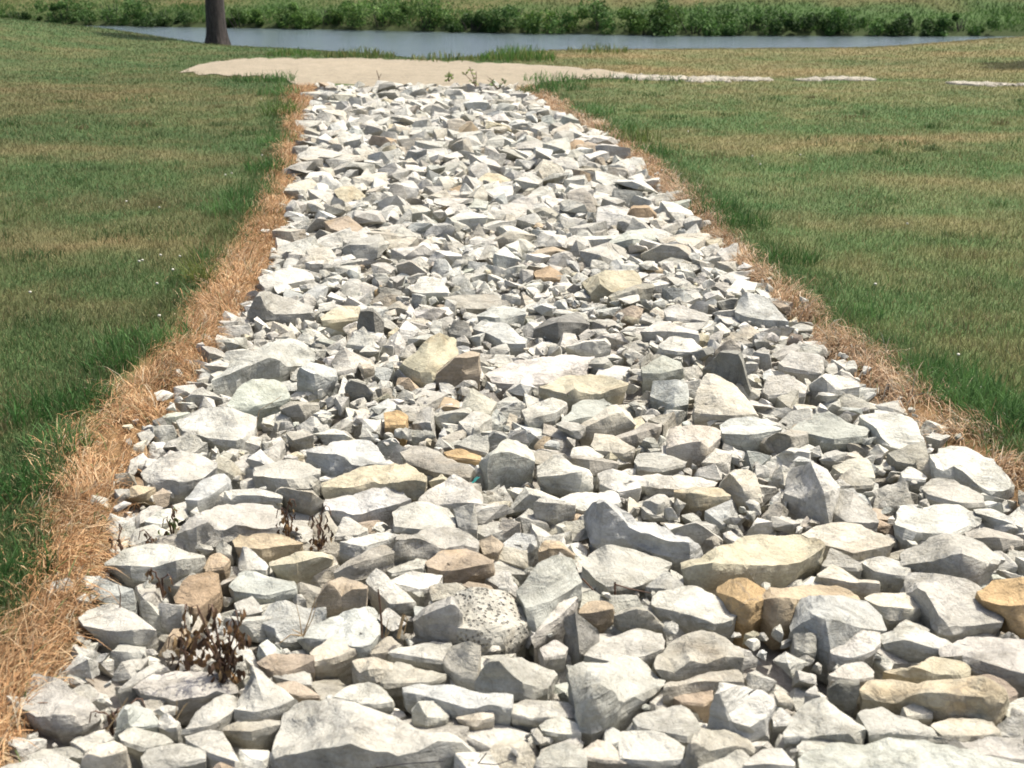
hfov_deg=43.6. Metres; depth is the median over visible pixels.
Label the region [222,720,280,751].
riprap stone
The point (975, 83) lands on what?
gravel path
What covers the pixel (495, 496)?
riprap stone
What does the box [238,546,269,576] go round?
riprap stone
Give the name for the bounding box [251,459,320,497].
riprap stone
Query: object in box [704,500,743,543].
riprap stone
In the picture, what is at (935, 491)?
riprap stone
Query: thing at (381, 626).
dry stalk
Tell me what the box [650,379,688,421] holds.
riprap stone
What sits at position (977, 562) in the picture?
riprap stone
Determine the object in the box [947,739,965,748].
riprap stone
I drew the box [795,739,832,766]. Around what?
riprap stone
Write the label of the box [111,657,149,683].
riprap stone
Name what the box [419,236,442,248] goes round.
riprap stone
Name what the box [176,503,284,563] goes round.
riprap stone
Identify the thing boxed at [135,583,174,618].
riprap stone
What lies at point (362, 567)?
riprap stone
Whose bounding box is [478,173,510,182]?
riprap stone
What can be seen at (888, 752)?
riprap stone
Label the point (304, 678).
riprap stone
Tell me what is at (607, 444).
riprap stone
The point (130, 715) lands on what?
riprap stone
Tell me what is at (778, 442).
riprap stone
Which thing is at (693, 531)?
riprap stone
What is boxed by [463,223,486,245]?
riprap stone
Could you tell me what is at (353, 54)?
bank tuft
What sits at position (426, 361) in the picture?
riprap stone
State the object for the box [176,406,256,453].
riprap stone
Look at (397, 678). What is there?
riprap stone
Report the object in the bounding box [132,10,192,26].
river shrub
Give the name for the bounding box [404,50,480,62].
bank tuft
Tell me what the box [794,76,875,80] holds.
gravel path
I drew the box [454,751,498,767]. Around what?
riprap stone
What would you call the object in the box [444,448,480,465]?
riprap stone
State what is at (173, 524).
dead weed
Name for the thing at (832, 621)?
riprap stone
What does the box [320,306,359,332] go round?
riprap stone
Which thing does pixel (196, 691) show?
riprap stone
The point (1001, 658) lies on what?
riprap stone
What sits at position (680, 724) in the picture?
riprap stone
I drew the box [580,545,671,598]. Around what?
riprap stone
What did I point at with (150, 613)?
riprap stone
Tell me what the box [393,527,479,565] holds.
riprap stone
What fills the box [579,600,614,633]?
riprap stone
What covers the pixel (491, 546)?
riprap stone
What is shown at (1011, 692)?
riprap stone
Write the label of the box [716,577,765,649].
riprap stone
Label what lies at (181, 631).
dry stalk
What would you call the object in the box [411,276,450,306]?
riprap stone
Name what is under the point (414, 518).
riprap stone
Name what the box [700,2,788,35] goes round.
river shrub
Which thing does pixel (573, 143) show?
riprap stone
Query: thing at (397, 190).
riprap stone
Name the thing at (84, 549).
dry straw
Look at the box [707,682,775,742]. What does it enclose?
riprap stone
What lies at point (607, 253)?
riprap stone
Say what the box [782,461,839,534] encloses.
riprap stone
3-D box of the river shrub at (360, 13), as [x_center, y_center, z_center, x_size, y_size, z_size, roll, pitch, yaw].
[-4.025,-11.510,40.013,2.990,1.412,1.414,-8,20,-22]
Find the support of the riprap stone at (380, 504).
on the lawn at (772, 670)
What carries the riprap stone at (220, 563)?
on the riprap rubble
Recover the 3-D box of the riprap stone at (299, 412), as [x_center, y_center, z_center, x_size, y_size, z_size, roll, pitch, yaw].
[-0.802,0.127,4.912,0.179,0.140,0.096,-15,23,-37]
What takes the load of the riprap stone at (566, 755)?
on the riprap rubble
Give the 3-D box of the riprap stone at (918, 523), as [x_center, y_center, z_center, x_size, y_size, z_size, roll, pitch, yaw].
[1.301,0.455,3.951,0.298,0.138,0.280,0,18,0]
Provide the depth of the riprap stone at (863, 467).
4.32 m
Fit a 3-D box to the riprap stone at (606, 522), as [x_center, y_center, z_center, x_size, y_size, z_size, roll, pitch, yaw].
[0.381,0.447,3.810,0.387,0.235,0.168,7,20,20]
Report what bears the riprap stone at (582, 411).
on the lawn at (772, 670)
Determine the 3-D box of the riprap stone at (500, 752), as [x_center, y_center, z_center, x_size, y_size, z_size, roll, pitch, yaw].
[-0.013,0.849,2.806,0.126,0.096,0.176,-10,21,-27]
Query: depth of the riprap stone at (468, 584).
3.56 m
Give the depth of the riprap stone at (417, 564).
3.63 m
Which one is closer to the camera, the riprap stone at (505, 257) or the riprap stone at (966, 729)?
the riprap stone at (966, 729)
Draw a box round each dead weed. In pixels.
[89,698,145,735]
[108,524,130,554]
[138,530,156,543]
[145,568,173,599]
[158,505,178,535]
[168,603,209,671]
[182,604,251,689]
[275,499,297,539]
[308,505,333,553]
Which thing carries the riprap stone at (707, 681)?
on the lawn at (772, 670)
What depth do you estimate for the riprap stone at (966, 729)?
2.86 m
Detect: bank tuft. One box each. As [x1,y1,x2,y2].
[261,46,320,57]
[323,45,395,58]
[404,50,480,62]
[479,43,556,62]
[567,41,627,54]
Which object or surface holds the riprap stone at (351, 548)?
on the lawn at (772, 670)
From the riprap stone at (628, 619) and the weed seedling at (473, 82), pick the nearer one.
the riprap stone at (628, 619)
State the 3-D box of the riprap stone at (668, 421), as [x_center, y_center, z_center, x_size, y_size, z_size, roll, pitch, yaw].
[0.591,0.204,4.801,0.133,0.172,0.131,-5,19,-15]
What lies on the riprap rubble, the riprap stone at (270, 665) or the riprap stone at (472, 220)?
the riprap stone at (472, 220)
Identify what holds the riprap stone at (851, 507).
on the riprap rubble
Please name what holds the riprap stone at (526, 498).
on the riprap rubble
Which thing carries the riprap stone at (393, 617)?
on the riprap rubble
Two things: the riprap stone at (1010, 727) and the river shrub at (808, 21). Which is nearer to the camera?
the riprap stone at (1010, 727)
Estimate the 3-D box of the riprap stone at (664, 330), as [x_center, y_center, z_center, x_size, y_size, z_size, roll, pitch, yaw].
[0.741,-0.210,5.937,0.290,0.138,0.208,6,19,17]
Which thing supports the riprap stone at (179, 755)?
on the lawn at (772, 670)
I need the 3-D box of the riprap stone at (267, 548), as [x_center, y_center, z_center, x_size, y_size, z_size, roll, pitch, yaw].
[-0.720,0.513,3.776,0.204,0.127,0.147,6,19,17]
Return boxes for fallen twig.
[106,697,187,730]
[376,753,511,767]
[582,578,649,594]
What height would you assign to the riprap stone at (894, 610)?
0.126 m
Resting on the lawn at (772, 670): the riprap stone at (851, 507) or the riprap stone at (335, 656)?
the riprap stone at (335, 656)
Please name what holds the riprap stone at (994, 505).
on the lawn at (772, 670)
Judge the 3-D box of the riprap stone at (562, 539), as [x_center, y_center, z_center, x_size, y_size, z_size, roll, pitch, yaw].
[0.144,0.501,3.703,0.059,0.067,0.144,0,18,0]
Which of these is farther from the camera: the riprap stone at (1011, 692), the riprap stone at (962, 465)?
the riprap stone at (962, 465)
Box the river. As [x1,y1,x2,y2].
[76,25,1022,58]
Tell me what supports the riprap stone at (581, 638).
on the riprap rubble
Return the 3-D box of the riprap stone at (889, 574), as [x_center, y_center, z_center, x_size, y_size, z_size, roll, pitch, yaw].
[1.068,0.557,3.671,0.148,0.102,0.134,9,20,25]
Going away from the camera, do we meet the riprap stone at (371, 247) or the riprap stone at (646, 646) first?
the riprap stone at (646, 646)
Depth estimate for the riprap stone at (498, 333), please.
5.81 m
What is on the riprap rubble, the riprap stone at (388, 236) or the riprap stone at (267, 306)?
the riprap stone at (388, 236)
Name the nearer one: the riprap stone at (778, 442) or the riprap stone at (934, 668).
the riprap stone at (934, 668)
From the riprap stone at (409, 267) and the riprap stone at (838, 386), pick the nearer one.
the riprap stone at (838, 386)
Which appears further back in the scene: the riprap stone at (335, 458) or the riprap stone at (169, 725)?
the riprap stone at (335, 458)
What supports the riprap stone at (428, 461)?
on the riprap rubble
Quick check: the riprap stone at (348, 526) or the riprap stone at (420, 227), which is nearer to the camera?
the riprap stone at (348, 526)
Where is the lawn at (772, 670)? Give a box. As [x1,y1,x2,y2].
[0,18,1023,767]
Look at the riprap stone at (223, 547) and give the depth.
3.73 m
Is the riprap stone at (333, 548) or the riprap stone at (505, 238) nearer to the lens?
the riprap stone at (333, 548)
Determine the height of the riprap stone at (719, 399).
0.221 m
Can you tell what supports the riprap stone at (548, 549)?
on the riprap rubble
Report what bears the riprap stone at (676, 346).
on the riprap rubble
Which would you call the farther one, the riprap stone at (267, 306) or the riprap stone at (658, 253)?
the riprap stone at (658, 253)
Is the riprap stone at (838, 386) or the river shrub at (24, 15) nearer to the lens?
the riprap stone at (838, 386)
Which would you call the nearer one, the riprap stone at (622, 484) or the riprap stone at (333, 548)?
the riprap stone at (333, 548)
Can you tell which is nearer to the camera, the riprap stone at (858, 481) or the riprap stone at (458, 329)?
the riprap stone at (858, 481)
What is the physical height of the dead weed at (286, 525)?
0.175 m
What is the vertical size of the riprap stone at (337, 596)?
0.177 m
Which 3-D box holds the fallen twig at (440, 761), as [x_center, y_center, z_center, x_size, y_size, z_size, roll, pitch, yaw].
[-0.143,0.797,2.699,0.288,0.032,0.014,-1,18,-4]
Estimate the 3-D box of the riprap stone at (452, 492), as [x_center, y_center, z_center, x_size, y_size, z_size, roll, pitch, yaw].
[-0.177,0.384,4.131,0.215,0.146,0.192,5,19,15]
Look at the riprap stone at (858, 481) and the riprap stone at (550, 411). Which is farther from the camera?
the riprap stone at (550, 411)
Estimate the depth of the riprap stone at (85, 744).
2.83 m
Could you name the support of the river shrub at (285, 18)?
on the bank
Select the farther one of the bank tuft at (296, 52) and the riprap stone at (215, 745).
the bank tuft at (296, 52)
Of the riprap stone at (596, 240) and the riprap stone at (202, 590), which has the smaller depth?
the riprap stone at (202, 590)
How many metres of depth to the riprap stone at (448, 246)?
7.62 m
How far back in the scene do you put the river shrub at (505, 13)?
38.10 m
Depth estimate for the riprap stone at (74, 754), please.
2.79 m
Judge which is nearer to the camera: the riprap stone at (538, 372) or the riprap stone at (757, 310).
the riprap stone at (538, 372)
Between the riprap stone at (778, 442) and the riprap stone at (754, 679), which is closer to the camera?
the riprap stone at (754, 679)
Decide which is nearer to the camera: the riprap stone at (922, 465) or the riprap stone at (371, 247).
the riprap stone at (922, 465)
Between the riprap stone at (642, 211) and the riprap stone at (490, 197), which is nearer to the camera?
the riprap stone at (642, 211)
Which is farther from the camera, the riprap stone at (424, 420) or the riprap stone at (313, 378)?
the riprap stone at (313, 378)
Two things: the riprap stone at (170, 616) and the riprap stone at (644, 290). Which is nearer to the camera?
the riprap stone at (170, 616)
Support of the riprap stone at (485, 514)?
on the riprap rubble
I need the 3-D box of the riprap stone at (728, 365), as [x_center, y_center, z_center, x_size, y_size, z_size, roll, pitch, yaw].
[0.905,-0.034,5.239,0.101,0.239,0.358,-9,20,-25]
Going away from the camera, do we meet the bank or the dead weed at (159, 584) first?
the dead weed at (159, 584)
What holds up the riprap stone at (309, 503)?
on the riprap rubble
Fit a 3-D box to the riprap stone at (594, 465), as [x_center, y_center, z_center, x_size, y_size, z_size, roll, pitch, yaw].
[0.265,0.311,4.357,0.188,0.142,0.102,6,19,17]
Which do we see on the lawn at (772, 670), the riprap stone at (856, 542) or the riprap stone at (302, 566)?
the riprap stone at (856, 542)
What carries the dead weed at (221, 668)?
on the riprap stone at (196, 691)
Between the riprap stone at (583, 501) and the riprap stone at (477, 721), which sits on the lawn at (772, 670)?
the riprap stone at (583, 501)
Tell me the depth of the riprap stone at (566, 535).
3.86 m
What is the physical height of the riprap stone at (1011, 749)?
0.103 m
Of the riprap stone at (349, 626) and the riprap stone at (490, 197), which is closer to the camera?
the riprap stone at (349, 626)
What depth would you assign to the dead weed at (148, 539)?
3.73 m
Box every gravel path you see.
[179,57,637,87]
[611,73,773,82]
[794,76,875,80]
[945,81,1023,86]
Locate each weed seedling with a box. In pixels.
[444,71,453,81]
[462,67,478,86]
[487,76,506,89]
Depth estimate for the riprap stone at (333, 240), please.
7.75 m
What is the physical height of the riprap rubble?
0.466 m
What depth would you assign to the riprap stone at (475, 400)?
4.89 m
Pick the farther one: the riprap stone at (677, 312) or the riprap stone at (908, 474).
the riprap stone at (677, 312)
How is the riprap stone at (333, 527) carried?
on the riprap rubble
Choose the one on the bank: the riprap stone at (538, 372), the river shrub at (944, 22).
the river shrub at (944, 22)
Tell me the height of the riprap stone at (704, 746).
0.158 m
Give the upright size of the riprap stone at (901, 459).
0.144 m
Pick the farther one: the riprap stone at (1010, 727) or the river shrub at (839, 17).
the river shrub at (839, 17)
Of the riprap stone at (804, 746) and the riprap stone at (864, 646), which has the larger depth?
the riprap stone at (864, 646)
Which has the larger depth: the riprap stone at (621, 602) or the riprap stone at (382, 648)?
the riprap stone at (621, 602)
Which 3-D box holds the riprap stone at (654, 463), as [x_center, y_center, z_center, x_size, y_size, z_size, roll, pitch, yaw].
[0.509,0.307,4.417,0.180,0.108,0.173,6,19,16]
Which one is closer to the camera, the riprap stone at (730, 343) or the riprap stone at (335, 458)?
the riprap stone at (335, 458)
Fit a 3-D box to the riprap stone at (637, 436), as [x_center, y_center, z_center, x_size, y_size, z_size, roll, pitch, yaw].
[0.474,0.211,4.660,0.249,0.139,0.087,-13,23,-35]
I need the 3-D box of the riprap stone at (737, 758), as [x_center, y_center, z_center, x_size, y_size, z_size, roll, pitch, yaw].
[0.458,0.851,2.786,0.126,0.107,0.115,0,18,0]
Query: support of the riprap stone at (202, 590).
on the lawn at (772, 670)
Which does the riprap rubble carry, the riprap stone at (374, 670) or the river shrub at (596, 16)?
the riprap stone at (374, 670)
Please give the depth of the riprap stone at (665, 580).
3.53 m
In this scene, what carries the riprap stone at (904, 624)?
on the riprap rubble
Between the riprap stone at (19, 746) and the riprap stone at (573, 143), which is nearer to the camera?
the riprap stone at (19, 746)
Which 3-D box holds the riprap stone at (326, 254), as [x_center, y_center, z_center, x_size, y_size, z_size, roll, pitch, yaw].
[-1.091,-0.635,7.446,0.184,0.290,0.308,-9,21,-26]
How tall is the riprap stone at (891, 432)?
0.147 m
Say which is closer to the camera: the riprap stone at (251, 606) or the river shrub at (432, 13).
the riprap stone at (251, 606)
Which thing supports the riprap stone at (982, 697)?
on the lawn at (772, 670)
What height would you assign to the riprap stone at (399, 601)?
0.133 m
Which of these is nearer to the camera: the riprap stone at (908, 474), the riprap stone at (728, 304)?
the riprap stone at (908, 474)
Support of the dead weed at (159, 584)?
on the riprap stone at (153, 596)
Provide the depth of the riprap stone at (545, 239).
7.67 m
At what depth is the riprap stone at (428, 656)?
3.18 m
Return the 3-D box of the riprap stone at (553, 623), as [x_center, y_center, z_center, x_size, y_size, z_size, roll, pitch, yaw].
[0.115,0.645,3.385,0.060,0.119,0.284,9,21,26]
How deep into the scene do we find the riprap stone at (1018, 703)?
2.97 m
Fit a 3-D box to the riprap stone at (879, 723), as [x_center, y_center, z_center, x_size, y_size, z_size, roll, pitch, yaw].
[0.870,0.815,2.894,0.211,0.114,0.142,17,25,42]
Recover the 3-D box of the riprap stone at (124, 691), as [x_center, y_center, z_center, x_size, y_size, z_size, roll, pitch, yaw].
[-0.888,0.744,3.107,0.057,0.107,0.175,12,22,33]
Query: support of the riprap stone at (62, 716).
on the lawn at (772, 670)
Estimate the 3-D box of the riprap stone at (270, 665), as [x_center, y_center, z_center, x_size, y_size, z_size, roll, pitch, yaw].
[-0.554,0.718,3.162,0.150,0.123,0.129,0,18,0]
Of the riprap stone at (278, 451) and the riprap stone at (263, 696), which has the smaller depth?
the riprap stone at (263, 696)
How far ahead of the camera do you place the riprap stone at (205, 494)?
4.13 m
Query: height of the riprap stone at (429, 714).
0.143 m
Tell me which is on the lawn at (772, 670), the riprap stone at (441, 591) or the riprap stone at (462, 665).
the riprap stone at (462, 665)
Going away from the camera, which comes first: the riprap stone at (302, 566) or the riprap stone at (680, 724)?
the riprap stone at (680, 724)
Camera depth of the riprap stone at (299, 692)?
3.02 m
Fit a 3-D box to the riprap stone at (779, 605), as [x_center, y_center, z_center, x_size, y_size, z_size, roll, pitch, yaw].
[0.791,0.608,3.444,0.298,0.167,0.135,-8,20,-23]
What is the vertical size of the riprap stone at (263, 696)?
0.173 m
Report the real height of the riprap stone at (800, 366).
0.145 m
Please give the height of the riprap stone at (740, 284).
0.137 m
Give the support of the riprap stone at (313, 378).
on the riprap rubble
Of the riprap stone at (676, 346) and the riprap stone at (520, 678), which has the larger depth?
the riprap stone at (676, 346)
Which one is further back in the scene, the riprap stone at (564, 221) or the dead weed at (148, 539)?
the riprap stone at (564, 221)
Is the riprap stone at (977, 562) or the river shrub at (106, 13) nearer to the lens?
the riprap stone at (977, 562)
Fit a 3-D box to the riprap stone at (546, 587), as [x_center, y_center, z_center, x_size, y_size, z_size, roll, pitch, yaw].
[0.104,0.577,3.442,0.119,0.215,0.315,11,21,30]
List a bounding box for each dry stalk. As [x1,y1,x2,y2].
[118,585,182,663]
[280,597,316,642]
[377,589,382,638]
[385,614,407,638]
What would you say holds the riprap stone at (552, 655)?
on the riprap rubble
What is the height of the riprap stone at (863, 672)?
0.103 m
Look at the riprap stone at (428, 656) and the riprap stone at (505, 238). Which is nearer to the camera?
the riprap stone at (428, 656)
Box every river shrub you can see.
[0,10,42,19]
[33,0,93,22]
[77,0,153,24]
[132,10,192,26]
[225,7,264,27]
[265,2,314,28]
[291,3,361,24]
[337,0,428,27]
[381,0,472,30]
[445,12,496,31]
[474,4,547,33]
[518,8,587,33]
[547,0,651,34]
[616,5,684,34]
[647,0,739,35]
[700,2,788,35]
[768,11,837,32]
[819,6,888,35]
[884,13,934,35]
[922,13,1000,35]
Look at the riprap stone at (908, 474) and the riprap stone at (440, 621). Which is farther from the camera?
the riprap stone at (908, 474)
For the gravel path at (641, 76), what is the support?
on the lawn at (772, 670)
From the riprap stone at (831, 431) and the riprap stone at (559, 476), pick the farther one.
the riprap stone at (831, 431)
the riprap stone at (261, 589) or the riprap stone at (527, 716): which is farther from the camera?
the riprap stone at (261, 589)
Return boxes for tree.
[204,0,230,45]
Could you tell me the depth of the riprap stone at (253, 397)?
4.97 m
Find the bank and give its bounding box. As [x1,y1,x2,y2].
[0,0,1023,35]
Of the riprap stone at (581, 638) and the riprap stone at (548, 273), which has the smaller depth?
the riprap stone at (581, 638)
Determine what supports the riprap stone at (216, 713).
on the lawn at (772, 670)
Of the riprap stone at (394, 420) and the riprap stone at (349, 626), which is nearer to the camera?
the riprap stone at (349, 626)
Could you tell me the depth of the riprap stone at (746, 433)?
4.61 m
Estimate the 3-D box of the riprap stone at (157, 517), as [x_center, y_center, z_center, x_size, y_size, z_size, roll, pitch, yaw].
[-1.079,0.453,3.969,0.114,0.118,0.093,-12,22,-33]
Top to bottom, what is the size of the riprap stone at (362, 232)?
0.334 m
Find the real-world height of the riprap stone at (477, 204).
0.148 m
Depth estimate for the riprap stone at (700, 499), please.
4.07 m
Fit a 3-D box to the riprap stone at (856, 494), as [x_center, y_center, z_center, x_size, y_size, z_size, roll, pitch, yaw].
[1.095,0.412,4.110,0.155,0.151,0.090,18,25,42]
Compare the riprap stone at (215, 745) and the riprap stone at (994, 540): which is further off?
the riprap stone at (994, 540)
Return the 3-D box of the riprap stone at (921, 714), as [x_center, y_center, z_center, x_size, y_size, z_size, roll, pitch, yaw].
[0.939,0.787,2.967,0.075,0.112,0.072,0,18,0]
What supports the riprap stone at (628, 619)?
on the lawn at (772, 670)
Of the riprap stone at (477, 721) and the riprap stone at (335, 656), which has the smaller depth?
the riprap stone at (477, 721)
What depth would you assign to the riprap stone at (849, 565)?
3.65 m
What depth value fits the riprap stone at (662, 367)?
5.27 m
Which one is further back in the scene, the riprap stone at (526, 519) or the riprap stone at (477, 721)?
the riprap stone at (526, 519)
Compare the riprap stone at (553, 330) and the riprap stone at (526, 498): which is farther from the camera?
the riprap stone at (553, 330)
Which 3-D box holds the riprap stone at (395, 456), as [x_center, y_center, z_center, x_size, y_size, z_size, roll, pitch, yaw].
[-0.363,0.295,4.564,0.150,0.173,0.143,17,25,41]
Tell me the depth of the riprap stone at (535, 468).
4.52 m
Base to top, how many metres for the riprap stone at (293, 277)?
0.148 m
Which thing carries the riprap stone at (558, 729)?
on the lawn at (772, 670)
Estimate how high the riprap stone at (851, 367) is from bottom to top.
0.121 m
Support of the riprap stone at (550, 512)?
on the riprap rubble
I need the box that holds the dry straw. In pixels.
[0,81,1023,766]
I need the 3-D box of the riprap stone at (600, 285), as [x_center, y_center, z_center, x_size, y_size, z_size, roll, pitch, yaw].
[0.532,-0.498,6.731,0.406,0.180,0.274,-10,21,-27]
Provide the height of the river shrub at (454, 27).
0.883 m
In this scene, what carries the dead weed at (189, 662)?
on the riprap stone at (195, 668)
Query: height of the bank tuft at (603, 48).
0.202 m
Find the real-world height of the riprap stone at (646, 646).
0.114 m
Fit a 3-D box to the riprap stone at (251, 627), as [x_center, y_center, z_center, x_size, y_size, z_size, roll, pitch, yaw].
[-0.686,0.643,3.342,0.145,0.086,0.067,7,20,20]
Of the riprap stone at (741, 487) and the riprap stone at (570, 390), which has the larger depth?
the riprap stone at (570, 390)
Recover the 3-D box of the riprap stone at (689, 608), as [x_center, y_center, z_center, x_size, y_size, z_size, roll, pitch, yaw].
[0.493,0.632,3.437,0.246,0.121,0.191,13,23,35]
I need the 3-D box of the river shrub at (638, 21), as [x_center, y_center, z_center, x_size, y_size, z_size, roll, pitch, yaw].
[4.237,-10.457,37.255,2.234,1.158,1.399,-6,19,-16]
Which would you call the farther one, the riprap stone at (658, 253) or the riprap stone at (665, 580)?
the riprap stone at (658, 253)
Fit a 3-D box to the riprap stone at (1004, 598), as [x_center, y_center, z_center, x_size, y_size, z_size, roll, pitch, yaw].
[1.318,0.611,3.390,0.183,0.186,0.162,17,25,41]
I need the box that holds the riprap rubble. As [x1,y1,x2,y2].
[7,80,1023,767]
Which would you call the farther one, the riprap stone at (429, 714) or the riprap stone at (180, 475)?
the riprap stone at (180, 475)
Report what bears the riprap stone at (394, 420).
on the lawn at (772, 670)
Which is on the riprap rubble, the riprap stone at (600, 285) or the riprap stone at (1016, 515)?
the riprap stone at (1016, 515)
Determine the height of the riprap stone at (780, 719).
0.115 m
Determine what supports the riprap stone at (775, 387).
on the riprap rubble
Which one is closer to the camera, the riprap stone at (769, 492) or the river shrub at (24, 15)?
the riprap stone at (769, 492)
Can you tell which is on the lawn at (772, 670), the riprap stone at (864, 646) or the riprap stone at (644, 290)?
the riprap stone at (644, 290)
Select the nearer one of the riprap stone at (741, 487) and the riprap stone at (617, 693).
the riprap stone at (617, 693)
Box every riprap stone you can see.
[0,737,46,760]
[1,754,80,767]
[20,674,100,745]
[26,747,83,764]
[69,729,114,754]
[78,603,158,657]
[81,741,131,767]
[88,578,137,614]
[104,543,205,601]
[109,644,148,667]
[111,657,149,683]
[114,704,158,742]
[115,663,169,706]
[118,727,174,767]
[126,524,170,548]
[133,671,237,725]
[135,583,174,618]
[140,451,217,507]
[140,600,169,637]
[140,743,207,767]
[144,508,177,529]
[157,713,182,743]
[159,603,189,632]
[173,571,222,626]
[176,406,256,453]
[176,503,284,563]
[177,631,216,671]
[181,694,236,744]
[185,473,231,514]
[185,730,239,767]
[203,553,230,582]
[211,338,315,405]
[215,539,234,566]
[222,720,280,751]
[223,616,272,642]
[224,488,282,509]
[227,378,290,429]
[229,570,297,604]
[232,533,303,566]
[234,596,262,616]
[234,665,297,721]
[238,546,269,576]
[247,291,314,333]
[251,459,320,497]
[257,653,314,683]
[258,267,314,296]
[262,600,326,651]
[263,440,288,461]
[269,551,333,584]
[270,698,475,767]
[273,671,312,689]
[276,487,323,516]
[276,681,319,702]
[280,401,319,423]
[296,606,381,658]
[297,362,338,399]
[303,535,340,564]
[305,247,336,262]
[306,439,389,476]
[306,511,337,536]
[310,635,356,685]
[314,210,335,219]
[316,577,367,617]
[317,227,352,247]
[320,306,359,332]
[321,463,426,502]
[323,487,411,533]
[331,347,365,390]
[332,682,394,714]
[334,545,395,583]
[336,517,368,542]
[339,532,398,563]
[340,234,389,259]
[343,226,382,254]
[345,379,372,407]
[347,326,379,362]
[352,657,392,685]
[357,308,383,332]
[366,568,415,633]
[367,231,405,239]
[368,636,401,660]
[378,608,405,631]
[380,662,446,711]
[384,410,408,446]
[386,444,407,464]
[387,558,426,579]
[387,641,451,673]
[388,184,407,199]
[391,571,442,606]
[392,501,456,534]
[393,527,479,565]
[396,260,426,283]
[399,332,458,387]
[400,445,474,488]
[402,684,513,725]
[404,222,435,233]
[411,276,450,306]
[411,407,435,448]
[411,701,449,727]
[412,596,462,645]
[418,474,482,514]
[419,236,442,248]
[421,213,436,223]
[425,548,494,583]
[428,582,466,602]
[435,351,480,401]
[441,242,460,253]
[443,294,509,320]
[443,641,480,690]
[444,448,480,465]
[448,320,471,347]
[450,185,473,190]
[451,208,487,240]
[452,145,481,152]
[453,503,477,539]
[453,587,529,657]
[454,435,489,456]
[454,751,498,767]
[456,711,494,730]
[462,388,496,415]
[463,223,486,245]
[463,581,492,588]
[468,198,487,211]
[473,320,527,356]
[474,657,557,723]
[475,504,514,523]
[477,305,525,329]
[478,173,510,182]
[479,438,534,490]
[479,535,503,560]
[482,486,514,517]
[484,354,594,401]
[486,191,495,202]
[489,737,535,767]
[493,247,520,268]
[494,231,535,248]
[499,225,534,242]
[507,487,564,516]
[511,699,575,748]
[515,508,550,533]
[516,555,581,655]
[521,397,567,428]
[530,449,536,479]
[531,596,577,664]
[532,496,575,526]
[533,232,566,248]
[533,266,562,283]
[533,311,589,343]
[533,742,587,767]
[536,454,592,498]
[538,540,574,562]
[538,640,567,672]
[539,374,628,413]
[539,716,581,749]
[541,531,571,543]
[556,217,586,226]
[558,399,612,441]
[558,536,566,556]
[560,490,621,513]
[563,612,598,664]
[565,338,610,357]
[566,655,665,748]
[568,455,618,492]
[570,140,583,149]
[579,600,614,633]
[580,242,622,267]
[580,404,636,446]
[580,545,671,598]
[581,270,641,307]
[583,234,620,246]
[583,499,702,575]
[583,628,664,669]
[583,740,626,767]
[590,433,634,470]
[597,469,641,510]
[607,283,653,308]
[609,228,658,251]
[610,595,642,612]
[614,607,663,634]
[616,422,661,459]
[618,730,684,767]
[627,205,656,225]
[632,473,717,501]
[632,705,700,759]
[634,452,686,475]
[640,321,699,344]
[641,244,690,263]
[641,355,684,394]
[644,570,683,601]
[648,412,676,436]
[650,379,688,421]
[651,585,736,643]
[652,630,743,687]
[657,336,702,366]
[662,233,709,249]
[663,669,744,706]
[664,304,708,322]
[666,425,720,476]
[670,522,722,554]
[673,690,712,722]
[674,487,730,524]
[680,727,754,767]
[681,534,824,594]
[685,224,700,233]
[692,373,758,429]
[698,749,750,767]
[702,350,751,395]
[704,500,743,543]
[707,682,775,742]
[714,337,740,356]
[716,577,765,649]
[717,298,737,309]
[719,469,762,526]
[720,416,781,452]
[725,279,757,297]
[735,292,788,328]
[743,748,794,767]
[744,670,776,693]
[759,429,808,455]
[759,585,859,649]
[760,484,777,512]
[761,502,788,532]
[762,374,807,407]
[769,708,791,747]
[778,351,823,383]
[778,408,813,429]
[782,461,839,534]
[783,697,866,749]
[788,595,886,684]
[790,633,816,677]
[792,323,812,334]
[792,411,869,463]
[795,737,1023,767]
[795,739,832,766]
[801,522,895,571]
[808,373,859,410]
[814,564,879,600]
[820,548,861,578]
[827,630,880,673]
[827,662,873,698]
[828,679,859,717]
[831,458,874,487]
[832,489,878,532]
[838,468,874,493]
[843,488,869,505]
[844,360,857,375]
[855,707,951,744]
[857,676,1009,726]
[858,413,924,455]
[861,556,911,592]
[864,592,921,632]
[871,481,913,522]
[880,628,951,662]
[882,656,970,683]
[886,441,928,483]
[893,504,981,549]
[893,620,929,631]
[897,467,926,493]
[899,533,1000,585]
[899,703,932,726]
[900,572,1003,642]
[915,457,931,483]
[919,478,985,510]
[929,446,1014,499]
[930,718,1001,741]
[939,637,1023,698]
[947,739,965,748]
[960,736,1023,763]
[964,527,1023,553]
[973,508,1023,534]
[975,577,1023,638]
[979,674,1017,702]
[984,501,1003,513]
[993,507,1023,534]
[997,717,1023,741]
[1003,697,1023,720]
[1015,533,1023,550]
[1015,556,1023,575]
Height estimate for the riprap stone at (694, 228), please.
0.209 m
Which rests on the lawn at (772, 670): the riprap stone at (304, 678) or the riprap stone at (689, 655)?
the riprap stone at (689, 655)
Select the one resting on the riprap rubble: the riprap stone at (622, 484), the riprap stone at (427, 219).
the riprap stone at (427, 219)
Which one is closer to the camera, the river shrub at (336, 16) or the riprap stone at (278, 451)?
the riprap stone at (278, 451)

